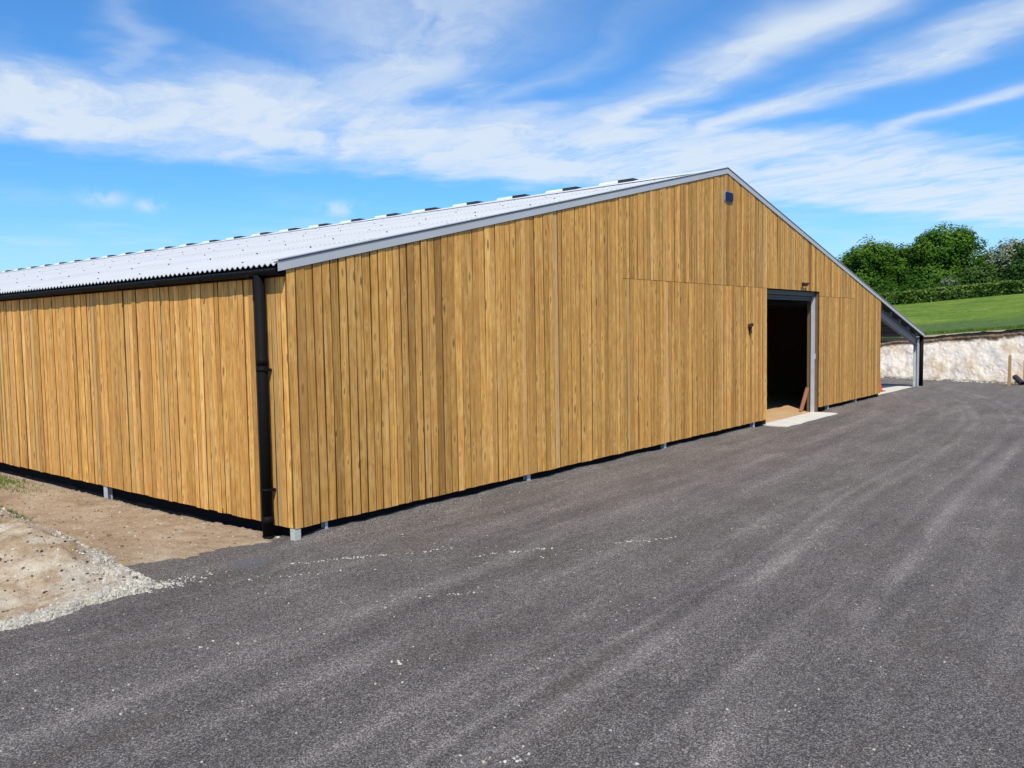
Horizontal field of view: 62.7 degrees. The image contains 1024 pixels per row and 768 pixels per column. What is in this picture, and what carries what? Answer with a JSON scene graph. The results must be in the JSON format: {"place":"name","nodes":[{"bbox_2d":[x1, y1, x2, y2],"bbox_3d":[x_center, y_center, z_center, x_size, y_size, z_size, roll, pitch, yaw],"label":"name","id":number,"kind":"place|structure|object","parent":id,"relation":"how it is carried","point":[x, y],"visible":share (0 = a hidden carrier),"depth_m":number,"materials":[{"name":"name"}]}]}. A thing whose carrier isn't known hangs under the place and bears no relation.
{"place":"outdoors","nodes":[
{"label":"outdoors","id":0,"kind":"place"},
{"bbox_2d":[0,507,155,629],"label":"chalk bank","id":1,"kind":"structure","parent":0,"point":[40,567],"depth_m":8.20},
{"bbox_2d":[0,507,226,630],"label":"chalk gravel","id":2,"kind":"structure","parent":1,"relation":"on","point":[140,583],"depth_m":8.04,"materials":[{"name":"beige gravel"}]},
{"bbox_2d":[0,472,276,566],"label":"soil strip","id":3,"kind":"object","parent":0,"point":[182,547],"visible":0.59,"depth_m":10.95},
{"bbox_2d":[1,505,33,521],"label":"weed tufts","id":4,"kind":"object","parent":3,"relation":"on","point":[11,510],"visible":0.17,"depth_m":10.67,"materials":[{"name":"green plant"}]},
{"bbox_2d":[0,474,64,498],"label":"grass patch","id":5,"kind":"object","parent":3,"relation":"on","point":[7,481],"visible":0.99,"depth_m":14.18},
{"bbox_2d":[0,473,279,563],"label":"soil pebbles","id":6,"kind":"object","parent":3,"relation":"on","point":[108,535],"visible":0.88,"depth_m":10.83,"materials":[{"name":"stone"}]},
{"bbox_2d":[0,378,1023,767],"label":"tarmac yard","id":7,"kind":"structure","parent":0,"point":[798,484],"depth_m":6.94,"materials":[{"name":"grey asphalt"}]},
{"bbox_2d":[0,167,924,540],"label":"barn","id":8,"kind":"structure","parent":7,"relation":"on","point":[294,383],"depth_m":13.05,"materials":[{"name":"wood"}]},
{"bbox_2d":[724,191,732,203],"bbox_3d":[4.805,-4.137,18.590,0.035,0.250,0.430,2,5,39],"label":"floodlight","id":9,"kind":"object","parent":8,"relation":"attached to","point":[728,196],"visible":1,"depth_m":18.53,"materials":[{"name":"blue plastic"}]},
{"bbox_2d":[748,323,753,333],"bbox_3d":[5.571,-1.290,19.617,0.075,0.260,0.183,2,5,39],"label":"wall lamp","id":10,"kind":"object","parent":8,"relation":"attached to","point":[750,327],"depth_m":19.61,"materials":[{"name":"metal"}]},
{"bbox_2d":[0,408,1023,767],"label":"loose chippings","id":11,"kind":"object","parent":7,"relation":"on","point":[536,646],"visible":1,"depth_m":6.23,"materials":[{"name":"gravel"}]},
{"bbox_2d":[766,393,809,422],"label":"barn floor","id":12,"kind":"structure","parent":7,"relation":"on","point":[780,406],"depth_m":25.15,"materials":[{"name":"beige sand"}]},
{"bbox_2d":[799,387,808,411],"bbox_3d":[8.138,0.431,23.401,0.286,0.698,0.044,-1,4,3],"label":"wooden plank","id":13,"kind":"object","parent":12,"relation":"on","point":[803,401],"visible":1,"depth_m":23.39,"materials":[{"name":"brown wood"}]},
{"bbox_2d":[762,412,837,426],"bbox_3d":[7.526,0.927,21.841,0.727,0.062,3.710,2,5,39],"label":"concrete apron","id":14,"kind":"object","parent":7,"relation":"on","point":[797,419],"visible":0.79,"depth_m":21.64,"materials":[{"name":"beige concrete"}]},
{"bbox_2d":[878,386,912,394],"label":"canopy floor","id":15,"kind":"structure","parent":7,"relation":"on","point":[887,389],"depth_m":31.36,"materials":[{"name":"concrete"}]},
{"bbox_2d":[880,376,1017,383],"bbox_3d":[19.703,-0.007,32.804,0.772,0.090,19.072,-3,4,-28],"label":"chalk rubble","id":16,"kind":"object","parent":7,"relation":"on","point":[942,379],"visible":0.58,"depth_m":35.49,"materials":[{"name":"stone"}]},
{"bbox_2d":[1007,354,1010,385],"bbox_3d":[18.874,-0.482,31.872,0.111,1.320,0.129,2,5,39],"label":"wooden stake","id":17,"kind":"object","parent":7,"relation":"on","point":[1009,372],"visible":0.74,"depth_m":31.82,"materials":[{"name":"beige wood"}]},
{"bbox_2d":[1012,375,1023,384],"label":"pipe offcut","id":18,"kind":"object","parent":7,"relation":"on","point":[1018,379],"visible":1,"depth_m":32.28,"materials":[{"name":"black plastic"}]},
{"bbox_2d":[0,0,1023,271],"label":"sky","id":19,"kind":"structure","parent":0,"point":[126,126],"materials":[{"name":"blue"}]},
{"bbox_2d":[880,329,1023,382],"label":"chalk face","id":20,"kind":"object","parent":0,"point":[982,356],"visible":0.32,"depth_m":35.29},
{"bbox_2d":[886,294,1023,337],"bbox_3d":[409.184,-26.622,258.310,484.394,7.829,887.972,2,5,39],"label":"grass field","id":21,"kind":"structure","parent":0,"point":[989,311],"depth_m":48.32,"materials":[{"name":"green plant"}]},
{"bbox_2d":[835,234,920,291],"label":"oak tree","id":22,"kind":"object","parent":21,"relation":"on","point":[875,266],"visible":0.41,"depth_m":93.53,"materials":[{"name":"green plant"}]},
{"bbox_2d":[871,278,909,304],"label":"undergrowth bush","id":23,"kind":"object","parent":21,"relation":"on","point":[879,288],"visible":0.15,"depth_m":91.03,"materials":[{"name":"green plant"}]},
{"bbox_2d":[882,274,947,303],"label":"undergrowth bush","id":24,"kind":"object","parent":21,"relation":"on","point":[911,286],"visible":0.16,"depth_m":88.49,"materials":[{"name":"green plant"}]},
{"bbox_2d":[888,221,994,288],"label":"oak tree","id":25,"kind":"object","parent":21,"relation":"on","point":[955,251],"visible":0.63,"depth_m":89.68,"materials":[{"name":"green plant"}]},
{"bbox_2d":[878,279,1023,304],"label":"hedge","id":26,"kind":"object","parent":21,"relation":"on","point":[969,289],"visible":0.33,"depth_m":70.05,"materials":[{"name":"green plant"}]},
{"bbox_2d":[934,275,968,300],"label":"shrub","id":27,"kind":"object","parent":21,"relation":"on","point":[948,283],"visible":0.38,"depth_m":74.27,"materials":[{"name":"green plant"}]},
{"bbox_2d":[881,325,1023,337],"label":"rough grass","id":28,"kind":"structure","parent":21,"relation":"on","point":[970,329],"depth_m":35.52,"materials":[{"name":"green plant"}]},
{"bbox_2d":[918,272,1003,301],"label":"undergrowth bush","id":29,"kind":"object","parent":21,"relation":"on","point":[936,285],"visible":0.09,"depth_m":86.73,"materials":[{"name":"green plant"}]},
{"bbox_2d":[952,260,1012,297],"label":"bushy tree","id":30,"kind":"object","parent":21,"relation":"on","point":[974,274],"visible":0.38,"depth_m":84.98,"materials":[{"name":"green plant"}]},
{"bbox_2d":[979,236,1022,279],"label":"hawthorn tree","id":31,"kind":"object","parent":21,"relation":"on","point":[1004,255],"visible":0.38,"depth_m":85.49,"materials":[{"name":"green plant"}]},
{"bbox_2d":[997,239,1023,293],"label":"bushy tree","id":32,"kind":"object","parent":21,"relation":"on","point":[1015,268],"visible":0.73,"depth_m":81.97,"materials":[{"name":"green plant"}]},
{"bbox_2d":[900,329,1010,337],"bbox_3d":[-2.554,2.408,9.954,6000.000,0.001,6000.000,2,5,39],"label":"ground","id":33,"kind":"structure","parent":0,"point":[960,333],"depth_m":222.33,"materials":[{"name":"soil"}]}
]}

